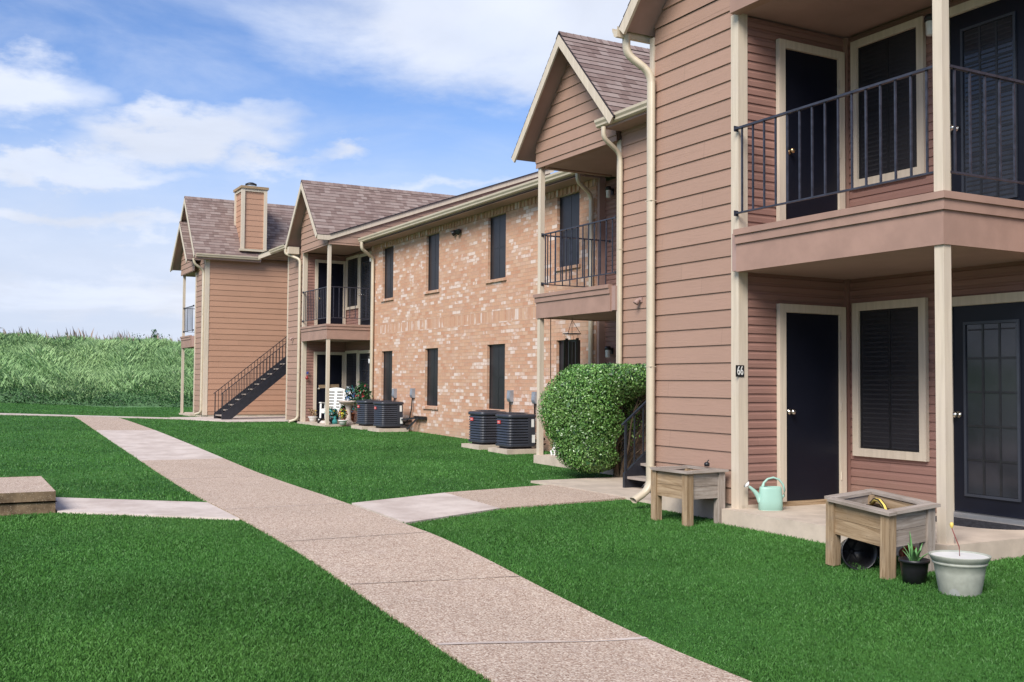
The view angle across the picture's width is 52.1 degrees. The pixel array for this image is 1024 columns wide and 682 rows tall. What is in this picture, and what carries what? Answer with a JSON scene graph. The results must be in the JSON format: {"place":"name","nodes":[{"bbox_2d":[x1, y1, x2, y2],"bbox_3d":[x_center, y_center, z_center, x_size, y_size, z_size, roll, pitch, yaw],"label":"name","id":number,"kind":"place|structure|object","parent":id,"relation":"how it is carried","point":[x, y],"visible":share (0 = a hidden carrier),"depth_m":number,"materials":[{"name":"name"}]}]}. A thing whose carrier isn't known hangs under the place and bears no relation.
{"place":"outdoors","nodes":[
{"label":"outdoors","id":0,"kind":"place"},
{"bbox_2d":[0,413,178,418],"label":"path","id":1,"kind":"structure","parent":0,"point":[85,415],"depth_m":34.27,"materials":[{"name":"concrete"}]},
{"bbox_2d":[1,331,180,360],"bbox_3d":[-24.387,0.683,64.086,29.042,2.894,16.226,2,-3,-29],"label":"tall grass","id":2,"kind":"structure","parent":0,"point":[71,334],"depth_m":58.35,"materials":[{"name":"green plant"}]},
{"bbox_2d":[0,332,193,406],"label":"hill","id":3,"kind":"structure","parent":0,"point":[129,405],"depth_m":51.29,"materials":[{"name":"green plant"}]},
{"bbox_2d":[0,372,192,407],"bbox_3d":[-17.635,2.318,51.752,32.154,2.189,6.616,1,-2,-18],"label":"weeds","id":4,"kind":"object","parent":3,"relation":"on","point":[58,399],"visible":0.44,"depth_m":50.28,"materials":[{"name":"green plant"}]},
{"bbox_2d":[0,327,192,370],"bbox_3d":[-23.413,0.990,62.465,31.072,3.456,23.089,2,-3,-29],"label":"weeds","id":5,"kind":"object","parent":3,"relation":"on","point":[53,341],"visible":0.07,"depth_m":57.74,"materials":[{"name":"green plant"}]},
{"bbox_2d":[149,329,161,338],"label":"tree","id":6,"kind":"object","parent":3,"relation":"on","point":[153,331],"visible":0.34,"depth_m":67.28,"materials":[{"name":"green plant"}]},
{"bbox_2d":[0,326,193,342],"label":"tall grass","id":7,"kind":"structure","parent":0,"point":[75,334],"depth_m":60.96,"materials":[{"name":"green plant"}]},
{"bbox_2d":[74,416,152,430],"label":"path","id":8,"kind":"structure","parent":0,"point":[105,423],"depth_m":29.15,"materials":[{"name":"beige concrete"}]},
{"bbox_2d":[55,497,239,520],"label":"path","id":9,"kind":"structure","parent":0,"point":[166,509],"depth_m":11.88,"materials":[{"name":"concrete"}]},
{"bbox_2d":[96,430,221,461],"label":"path","id":10,"kind":"structure","parent":0,"point":[141,445],"depth_m":21.46,"materials":[{"name":"concrete"}]},
{"bbox_2d":[170,417,223,421],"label":"path","id":11,"kind":"structure","parent":0,"point":[194,418],"depth_m":35.57,"materials":[{"name":"concrete"}]},
{"bbox_2d":[143,458,263,479],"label":"path","id":12,"kind":"structure","parent":0,"point":[194,468],"depth_m":16.98,"materials":[{"name":"beige concrete"}]},
{"bbox_2d":[200,416,287,421],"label":"path","id":13,"kind":"structure","parent":0,"point":[259,419],"depth_m":35.37,"materials":[{"name":"concrete"}]},
{"bbox_2d":[213,336,286,419],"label":"staircase","id":14,"kind":"structure","parent":13,"relation":"on","point":[249,394],"depth_m":35.80,"materials":[{"name":"black metal"}]},
{"bbox_2d":[170,476,344,509],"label":"path","id":15,"kind":"structure","parent":0,"point":[222,493],"depth_m":13.62,"materials":[{"name":"beige concrete"}]},
{"bbox_2d":[0,0,649,341],"label":"sky","id":16,"kind":"structure","parent":0,"point":[113,113],"materials":[{"name":"blue"}]},
{"bbox_2d":[224,503,426,543],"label":"path","id":17,"kind":"structure","parent":0,"point":[283,524],"depth_m":10.81,"materials":[{"name":"beige concrete"}]},
{"bbox_2d":[285,532,520,586],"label":"path","id":18,"kind":"structure","parent":0,"point":[416,557],"depth_m":8.77,"materials":[{"name":"beige concrete"}]},
{"bbox_2d":[357,576,512,583],"bbox_3d":[-0.560,1.827,8.014,1.439,0.058,0.009,2,-3,-29],"label":"path joint","id":19,"kind":"object","parent":18,"relation":"on","point":[433,580],"visible":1,"depth_m":7.99,"materials":[{"name":"grey concrete"}]},
{"bbox_2d":[352,493,499,523],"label":"path","id":20,"kind":"structure","parent":0,"point":[414,509],"depth_m":12.20,"materials":[{"name":"concrete"}]},
{"bbox_2d":[350,577,642,647],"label":"path","id":21,"kind":"structure","parent":0,"point":[492,609],"depth_m":7.12,"materials":[{"name":"beige concrete"}]},
{"bbox_2d":[437,637,646,644],"bbox_3d":[0.218,1.827,6.387,1.478,0.124,0.045,2,-3,-29],"label":"path joint","id":22,"kind":"object","parent":21,"relation":"on","point":[536,641],"visible":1,"depth_m":6.33,"materials":[{"name":"concrete"}]},
{"bbox_2d":[0,403,1023,681],"bbox_3d":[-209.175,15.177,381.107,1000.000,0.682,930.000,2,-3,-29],"label":"lawn","id":23,"kind":"structure","parent":0,"point":[56,483],"depth_m":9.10,"materials":[{"name":"plant"}]},
{"bbox_2d":[0,476,56,515],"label":"step block","id":24,"kind":"structure","parent":23,"relation":"on","point":[28,494],"depth_m":11.51,"materials":[{"name":"beige concrete"}]},
{"bbox_2d":[170,182,294,416],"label":"apartment building","id":25,"kind":"structure","parent":23,"relation":"on","point":[240,300],"depth_m":38.49,"materials":[{"name":"wood"}]},
{"bbox_2d":[0,402,680,522],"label":"lawn grass","id":26,"kind":"structure","parent":23,"relation":"on","point":[314,439],"depth_m":18.73,"materials":[{"name":"green plant"}]},
{"bbox_2d":[338,408,347,424],"bbox_3d":[-4.934,2.183,30.595,0.293,0.527,0.294,2,-3,-29],"label":"potted plant","id":27,"kind":"object","parent":23,"relation":"on","point":[344,421],"visible":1,"depth_m":30.54,"materials":[{"name":"yellow plant"}]},
{"bbox_2d":[353,381,372,410],"bbox_3d":[-4.386,1.806,30.914,0.614,1.315,0.607,-1,-3,27],"label":"potted plant","id":28,"kind":"object","parent":23,"relation":"on","point":[361,391],"visible":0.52,"depth_m":30.82,"materials":[{"name":"green plant"}]},
{"bbox_2d":[351,425,375,429],"bbox_3d":[-3.971,2.431,29.402,0.840,0.110,0.840,2,-3,-29],"label":"concrete pad","id":29,"kind":"object","parent":23,"relation":"on","point":[359,427],"visible":0.27,"depth_m":28.99,"materials":[{"name":"beige concrete"}]},
{"bbox_2d":[356,399,381,425],"bbox_3d":[-3.842,2.012,29.493,0.970,0.727,0.674,2,-3,-30],"label":"air conditioner","id":30,"kind":"object","parent":29,"relation":"on","point":[365,412],"visible":0.63,"depth_m":29.10,"materials":[{"name":"black metal"}]},
{"bbox_2d":[368,427,408,431],"bbox_3d":[-3.333,2.393,28.156,0.840,0.110,0.840,2,-3,-29],"label":"concrete pad","id":31,"kind":"object","parent":23,"relation":"on","point":[374,429],"visible":0.63,"depth_m":27.82,"materials":[{"name":"beige concrete"}]},
{"bbox_2d":[373,400,411,427],"bbox_3d":[-3.202,1.973,28.243,0.970,0.727,0.674,2,-3,-29],"label":"air conditioner","id":32,"kind":"object","parent":31,"relation":"on","point":[388,414],"visible":1,"depth_m":27.92,"materials":[{"name":"black metal"}]},
{"bbox_2d":[258,31,649,474],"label":"apartment building","id":33,"kind":"structure","parent":23,"relation":"on","point":[439,317],"depth_m":24.44,"materials":[{"name":"brick"}]},
{"bbox_2d":[308,408,316,421],"bbox_3d":[-6.228,2.300,32.737,0.295,0.449,0.300,2,-3,-29],"label":"potted plant","id":34,"kind":"object","parent":33,"relation":"on","point":[312,418],"visible":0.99,"depth_m":32.68,"materials":[{"name":"white plant"}]},
{"bbox_2d":[319,384,338,391],"bbox_3d":[-5.736,1.718,32.768,0.667,1.624,0.150,2,-3,-29],"label":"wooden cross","id":35,"kind":"object","parent":33,"relation":"on","point":[330,386],"visible":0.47,"depth_m":32.79,"materials":[{"name":"brown wood"}]},
{"bbox_2d":[313,352,344,419],"bbox_3d":[-5.787,1.417,33.189,1.020,2.145,0.110,2,-3,-29],"label":"door","id":36,"kind":"structure","parent":33,"relation":"in","point":[337,359],"depth_m":33.15,"materials":[{"name":"black paint"}]},
{"bbox_2d":[314,259,345,324],"bbox_3d":[-5.765,-1.468,33.306,1.020,2.200,0.110,2,-3,-29],"label":"door","id":37,"kind":"structure","parent":33,"relation":"in","point":[338,268],"depth_m":33.37,"materials":[{"name":"black paint"}]},
{"bbox_2d":[324,407,338,423],"bbox_3d":[-5.386,2.218,31.255,0.439,0.504,0.463,2,-3,-29],"label":"potted plant","id":38,"kind":"object","parent":33,"relation":"on","point":[333,411],"visible":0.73,"depth_m":31.20,"materials":[{"name":"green plant"}]},
{"bbox_2d":[318,388,345,420],"bbox_3d":[-5.479,1.965,32.025,0.695,1.078,0.960,0,-2,5],"label":"rocking chair","id":39,"kind":"object","parent":33,"relation":"on","point":[335,399],"visible":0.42,"depth_m":32.30,"materials":[{"name":"white plastic"}]},
{"bbox_2d":[332,416,337,423],"bbox_3d":[-5.267,2.337,31.148,0.156,0.260,0.160,2,-3,-29],"label":"garden figurine","id":40,"kind":"object","parent":33,"relation":"on","point":[334,421],"visible":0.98,"depth_m":31.10,"materials":[{"name":"teal ceramic"}]},
{"bbox_2d":[341,405,352,419],"bbox_3d":[-4.970,2.174,31.335,0.424,0.605,0.426,2,-3,-29],"label":"potted plant","id":41,"kind":"object","parent":33,"relation":"on","point":[343,407],"visible":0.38,"depth_m":31.28,"materials":[{"name":"green plant"}]},
{"bbox_2d":[338,400,355,423],"bbox_3d":[-4.850,2.115,31.066,0.630,0.704,0.630,2,-3,-29],"label":"bird bath","id":42,"kind":"object","parent":33,"relation":"on","point":[348,405],"visible":0.81,"depth_m":30.97,"materials":[{"name":"beige stone"}]},
{"bbox_2d":[344,385,355,421],"bbox_3d":[-4.904,1.917,31.864,0.428,1.162,0.484,2,-3,-29],"label":"potted plant","id":43,"kind":"object","parent":33,"relation":"on","point":[348,396],"visible":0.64,"depth_m":31.81,"materials":[{"name":"blue plant"}]},
{"bbox_2d":[344,350,358,400],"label":"window","id":44,"kind":"structure","parent":33,"relation":"in","point":[351,357],"depth_m":32.96,"materials":[{"name":"black glass"}]},
{"bbox_2d":[346,254,359,309],"bbox_3d":[-5.020,-1.843,33.033,0.050,1.680,1.140,2,-3,-29],"label":"window","id":45,"kind":"structure","parent":33,"relation":"in","point":[352,263],"depth_m":33.09,"materials":[{"name":"beige paint"}]},
{"bbox_2d":[356,350,369,421],"bbox_3d":[-4.507,1.391,31.862,0.106,2.220,1.140,2,-3,-29],"label":"door","id":46,"kind":"structure","parent":33,"relation":"in","point":[363,365],"depth_m":31.98,"materials":[{"name":"black paint"}]},
{"bbox_2d":[358,251,370,324],"bbox_3d":[-4.484,-1.557,31.982,0.106,2.290,1.140,2,-3,-29],"label":"door","id":47,"kind":"structure","parent":33,"relation":"in","point":[364,260],"depth_m":32.09,"materials":[{"name":"blue paint"}]},
{"bbox_2d":[380,246,393,301],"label":"window","id":48,"kind":"structure","parent":33,"relation":"in","point":[389,252],"depth_m":30.28,"materials":[{"name":"black glass"}]},
{"bbox_2d":[383,351,391,400],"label":"window","id":49,"kind":"structure","parent":33,"relation":"in","point":[387,380],"depth_m":30.17,"materials":[{"name":"black glass"}]},
{"bbox_2d":[392,389,396,400],"bbox_3d":[-3.321,1.707,29.363,0.135,0.745,0.150,2,-3,-29],"label":"disconnect box","id":50,"kind":"object","parent":33,"relation":"attached to","point":[394,393],"visible":0.7,"depth_m":29.33,"materials":[{"name":"grey metal"}]},
{"bbox_2d":[404,388,414,423],"bbox_3d":[-2.917,1.823,28.429,0.760,1.087,0.149,-1,-3,39],"label":"disconnect box","id":51,"kind":"object","parent":33,"relation":"attached to","point":[412,393],"visible":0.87,"depth_m":28.22,"materials":[{"name":"grey metal"}]},
{"bbox_2d":[401,416,426,429],"bbox_3d":[-2.607,2.177,27.718,0.398,0.367,0.821,2,-3,-29],"label":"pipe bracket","id":52,"kind":"object","parent":33,"relation":"attached to","point":[416,418],"visible":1,"depth_m":27.75,"materials":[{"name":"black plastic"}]},
{"bbox_2d":[422,348,437,409],"bbox_3d":[-2.081,0.987,27.336,0.145,1.584,0.930,2,-3,-29],"label":"window","id":53,"kind":"structure","parent":33,"relation":"in","point":[432,356],"depth_m":27.43,"materials":[{"name":"black glass"}]},
{"bbox_2d":[423,233,439,293],"bbox_3d":[-2.059,-2.026,27.458,0.145,1.553,0.930,2,-3,-29],"label":"window","id":54,"kind":"structure","parent":33,"relation":"in","point":[433,264],"depth_m":27.55,"materials":[{"name":"black glass"}]},
{"bbox_2d":[450,229,460,235],"bbox_3d":[-1.395,-2.703,26.072,0.170,0.157,0.449,2,-3,-29],"label":"security light","id":55,"kind":"object","parent":33,"relation":"attached to","point":[455,232],"visible":1,"depth_m":25.94,"materials":[{"name":"black plastic"}]},
{"bbox_2d":[484,344,505,411],"bbox_3d":[-0.353,0.872,24.186,0.145,1.583,1.000,2,-3,-29],"label":"window","id":56,"kind":"structure","parent":33,"relation":"in","point":[497,352],"depth_m":24.27,"materials":[{"name":"black glass"}]},
{"bbox_2d":[485,214,506,283],"bbox_3d":[-0.330,-2.140,24.308,0.145,1.553,1.000,2,-3,-29],"label":"window","id":57,"kind":"structure","parent":33,"relation":"in","point":[497,248],"depth_m":24.38,"materials":[{"name":"black glass"}]},
{"bbox_2d":[506,390,513,411],"bbox_3d":[-0.074,1.562,23.412,0.164,0.928,0.150,2,-3,-29],"label":"disconnect box","id":58,"kind":"object","parent":33,"relation":"attached to","point":[510,396],"visible":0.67,"depth_m":23.40,"materials":[{"name":"grey metal"}]},
{"bbox_2d":[531,391,536,413],"bbox_3d":[0.305,1.563,22.516,0.564,0.957,0.175,0,-2,19],"label":"disconnect box","id":59,"kind":"object","parent":33,"relation":"attached to","point":[534,398],"visible":0.52,"depth_m":22.42,"materials":[{"name":"grey metal"}]},
{"bbox_2d":[550,319,550,378],"bbox_3d":[0.713,0.143,19.355,0.019,1.110,0.038,1,-2,-2],"label":"hanging cord","id":60,"kind":"object","parent":33,"relation":"hanging from","point":[550,348],"visible":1,"depth_m":19.36,"materials":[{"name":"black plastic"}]},
{"bbox_2d":[559,340,575,375],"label":"window","id":61,"kind":"structure","parent":33,"relation":"in","point":[561,343],"depth_m":21.76,"materials":[{"name":"black glass"}]},
{"bbox_2d":[556,192,580,270],"bbox_3d":[1.178,-2.240,21.561,0.145,1.553,0.990,2,-3,-29],"label":"window","id":62,"kind":"structure","parent":33,"relation":"in","point":[569,205],"depth_m":21.63,"materials":[{"name":"black glass"}]},
{"bbox_2d":[563,320,580,369],"bbox_3d":[1.079,0.151,18.847,0.336,1.160,0.336,2,-3,-29],"label":"wind chime","id":63,"kind":"object","parent":33,"relation":"hanging from","point":[571,354],"visible":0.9,"depth_m":18.79,"materials":[{"name":"black metal"}]},
{"bbox_2d":[605,186,613,197],"bbox_3d":[1.896,-2.896,20.387,0.166,0.225,0.124,2,-3,-29],"label":"wall lamp","id":64,"kind":"object","parent":33,"relation":"attached to","point":[609,191],"visible":1,"depth_m":20.34,"materials":[{"name":"white glass"}]},
{"bbox_2d":[605,346,613,357],"bbox_3d":[1.873,0.211,20.262,0.166,0.225,0.124,2,-3,-29],"label":"wall lamp","id":65,"kind":"object","parent":33,"relation":"attached to","point":[609,350],"visible":1,"depth_m":20.21,"materials":[{"name":"black plastic"}]},
{"bbox_2d":[633,297,642,304],"bbox_3d":[1.983,-0.628,16.593,0.139,0.133,0.102,2,-3,-29],"label":"flood light","id":66,"kind":"object","parent":33,"relation":"attached to","point":[638,300],"visible":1,"depth_m":16.57,"materials":[{"name":"brown paint"}]},
{"bbox_2d":[461,443,498,449],"bbox_3d":[-0.535,2.285,22.677,0.840,0.110,0.840,2,-3,-29],"label":"concrete pad","id":67,"kind":"object","parent":23,"relation":"on","point":[475,446],"visible":0.4,"depth_m":22.30,"materials":[{"name":"beige concrete"}]},
{"bbox_2d":[468,410,504,444],"bbox_3d":[-0.405,1.865,22.767,0.971,0.727,0.674,2,-3,-30],"label":"air conditioner","id":68,"kind":"object","parent":67,"relation":"on","point":[482,427],"visible":0.85,"depth_m":22.39,"materials":[{"name":"black metal"}]},
{"bbox_2d":[488,447,535,454],"bbox_3d":[0.069,2.267,21.617,0.840,0.110,0.840,2,-3,-29],"label":"concrete pad","id":69,"kind":"object","parent":23,"relation":"on","point":[511,451],"visible":0.57,"depth_m":21.26,"materials":[{"name":"beige concrete"}]},
{"bbox_2d":[495,412,545,448],"bbox_3d":[0.202,1.848,21.700,0.971,0.727,0.674,2,-3,-27],"label":"air conditioner","id":70,"kind":"object","parent":69,"relation":"on","point":[515,430],"visible":0.99,"depth_m":21.37,"materials":[{"name":"paint"}]},
{"bbox_2d":[537,362,645,476],"bbox_3d":[1.401,1.238,16.175,1.698,1.856,2.089,2,-3,-29],"label":"shrub","id":71,"kind":"object","parent":23,"relation":"on","point":[581,413],"visible":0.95,"depth_m":15.83,"materials":[{"name":"green plant"}]},
{"bbox_2d":[650,465,728,526],"bbox_3d":[1.891,1.662,11.289,0.576,0.580,0.678,2,-3,-30],"label":"planter box","id":72,"kind":"object","parent":23,"relation":"on","point":[687,484],"visible":1,"depth_m":11.12,"materials":[{"name":"wood"}]},
{"bbox_2d":[612,0,1023,560],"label":"apartment building","id":73,"kind":"structure","parent":23,"relation":"on","point":[835,231],"depth_m":11.31,"materials":[{"name":"wood"}]},
{"bbox_2d":[736,365,743,376],"bbox_3d":[2.423,0.319,11.124,0.112,0.124,0.011,2,-3,-29],"label":"house number","id":74,"kind":"object","parent":73,"relation":"attached to","point":[739,370],"visible":1,"depth_m":11.12,"materials":[{"name":"black plastic"}]},
{"bbox_2d":[744,477,785,510],"bbox_3d":[2.661,1.602,11.019,0.443,0.350,0.140,1,-2,-3],"label":"watering can","id":75,"kind":"object","parent":73,"relation":"on","point":[769,498],"visible":1,"depth_m":10.97,"materials":[{"name":"green plastic"}]},
{"bbox_2d":[776,38,844,220],"bbox_3d":[3.358,-2.209,11.680,0.990,2.200,0.110,2,-3,-29],"label":"door","id":76,"kind":"structure","parent":73,"relation":"in","point":[806,74],"depth_m":11.69,"materials":[{"name":"black paint"}]},
{"bbox_2d":[776,303,846,501],"bbox_3d":[3.336,0.676,11.563,0.990,2.145,0.110,2,-3,-29],"label":"door","id":77,"kind":"structure","parent":73,"relation":"in","point":[811,339],"depth_m":11.58,"materials":[{"name":"black paint"}]},
{"bbox_2d":[850,16,925,187],"bbox_3d":[4.114,-2.582,11.481,0.050,1.680,1.000,2,-3,-29],"label":"window","id":78,"kind":"structure","parent":73,"relation":"in","point":[900,49],"depth_m":11.46,"materials":[{"name":"black glass"}]},
{"bbox_2d":[852,297,929,461],"bbox_3d":[4.091,0.416,11.360,0.050,1.710,1.000,2,-3,-29],"label":"window","id":79,"kind":"structure","parent":73,"relation":"in","point":[890,344],"depth_m":11.34,"materials":[{"name":"black glass"}]},
{"bbox_2d":[924,13,931,36],"bbox_3d":[4.370,-3.282,10.894,0.166,0.225,0.124,2,-3,-29],"label":"wall lamp","id":80,"kind":"object","parent":73,"relation":"attached to","point":[928,20],"visible":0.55,"depth_m":10.85,"materials":[{"name":"white glass"}]},
{"bbox_2d":[949,0,1023,200],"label":"door","id":81,"kind":"structure","parent":73,"relation":"in","point":[987,36],"depth_m":10.37,"materials":[{"name":"blue paint"}]},
{"bbox_2d":[952,291,1023,525],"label":"door","id":82,"kind":"structure","parent":73,"relation":"in","point":[988,329],"depth_m":10.27,"materials":[{"name":"blue paint"}]},
{"bbox_2d":[840,538,877,569],"bbox_3d":[2.846,1.734,8.682,0.292,0.290,0.282,0,-2,3],"label":"flower pot","id":83,"kind":"object","parent":23,"relation":"on","point":[864,555],"visible":0.86,"depth_m":8.76,"materials":[{"name":"black plastic"}]},
{"bbox_2d":[876,545,879,557],"bbox_3d":[3.126,1.719,8.850,0.170,0.229,0.165,-1,-3,32],"label":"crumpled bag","id":84,"kind":"object","parent":23,"relation":"on","point":[878,550],"visible":0.09,"depth_m":8.79,"materials":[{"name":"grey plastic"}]},
{"bbox_2d":[824,489,940,579],"bbox_3d":[3.003,1.582,8.568,0.586,0.570,0.728,-3,4,-28],"label":"planter box","id":85,"kind":"object","parent":23,"relation":"on","point":[855,515],"visible":0.95,"depth_m":8.38,"materials":[{"name":"wood"}]},
{"bbox_2d":[869,498,887,509],"bbox_3d":[3.030,1.364,8.636,0.042,0.123,0.367,0,-2,-1],"label":"hose end","id":86,"kind":"object","parent":85,"relation":"in","point":[873,501],"visible":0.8,"depth_m":8.60,"materials":[{"name":"yellow rubber"}]},
{"bbox_2d":[899,545,917,556],"bbox_3d":[3.281,1.764,8.697,0.151,0.151,0.127,1,-2,-4],"label":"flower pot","id":87,"kind":"object","parent":23,"relation":"on","point":[902,553],"visible":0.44,"depth_m":8.66,"materials":[{"name":"ceramic"}]},
{"bbox_2d":[898,534,929,584],"bbox_3d":[3.098,1.658,8.001,0.234,0.400,0.333,1,-2,-7],"label":"aloe pot","id":88,"kind":"object","parent":23,"relation":"on","point":[914,567],"visible":1,"depth_m":7.97,"materials":[{"name":"black plastic"}]},
{"bbox_2d":[928,522,991,596],"bbox_3d":[3.290,1.598,7.693,0.429,0.519,0.429,2,-3,-29],"label":"resin tub","id":89,"kind":"object","parent":23,"relation":"on","point":[959,572],"visible":0.99,"depth_m":7.56,"materials":[{"name":"white plastic"}]},
{"bbox_2d":[446,485,624,509],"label":"path","id":90,"kind":"structure","parent":0,"point":[524,496],"depth_m":13.46,"materials":[{"name":"beige concrete"}]},
{"bbox_2d":[531,477,650,503],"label":"path","id":91,"kind":"structure","parent":0,"point":[613,486],"depth_m":14.86,"materials":[{"name":"concrete"}]},
{"bbox_2d":[621,401,645,487],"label":"staircase","id":92,"kind":"structure","parent":91,"relation":"on","point":[634,473],"depth_m":14.65,"materials":[{"name":"black metal"}]},
{"bbox_2d":[438,638,751,681],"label":"path","id":93,"kind":"structure","parent":0,"point":[636,660],"depth_m":5.91,"materials":[{"name":"beige concrete"}]},
{"bbox_2d":[935,516,1023,529],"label":"door mat","id":94,"kind":"object","parent":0,"point":[964,522],"depth_m":9.88,"materials":[{"name":"rubber"}]}
]}

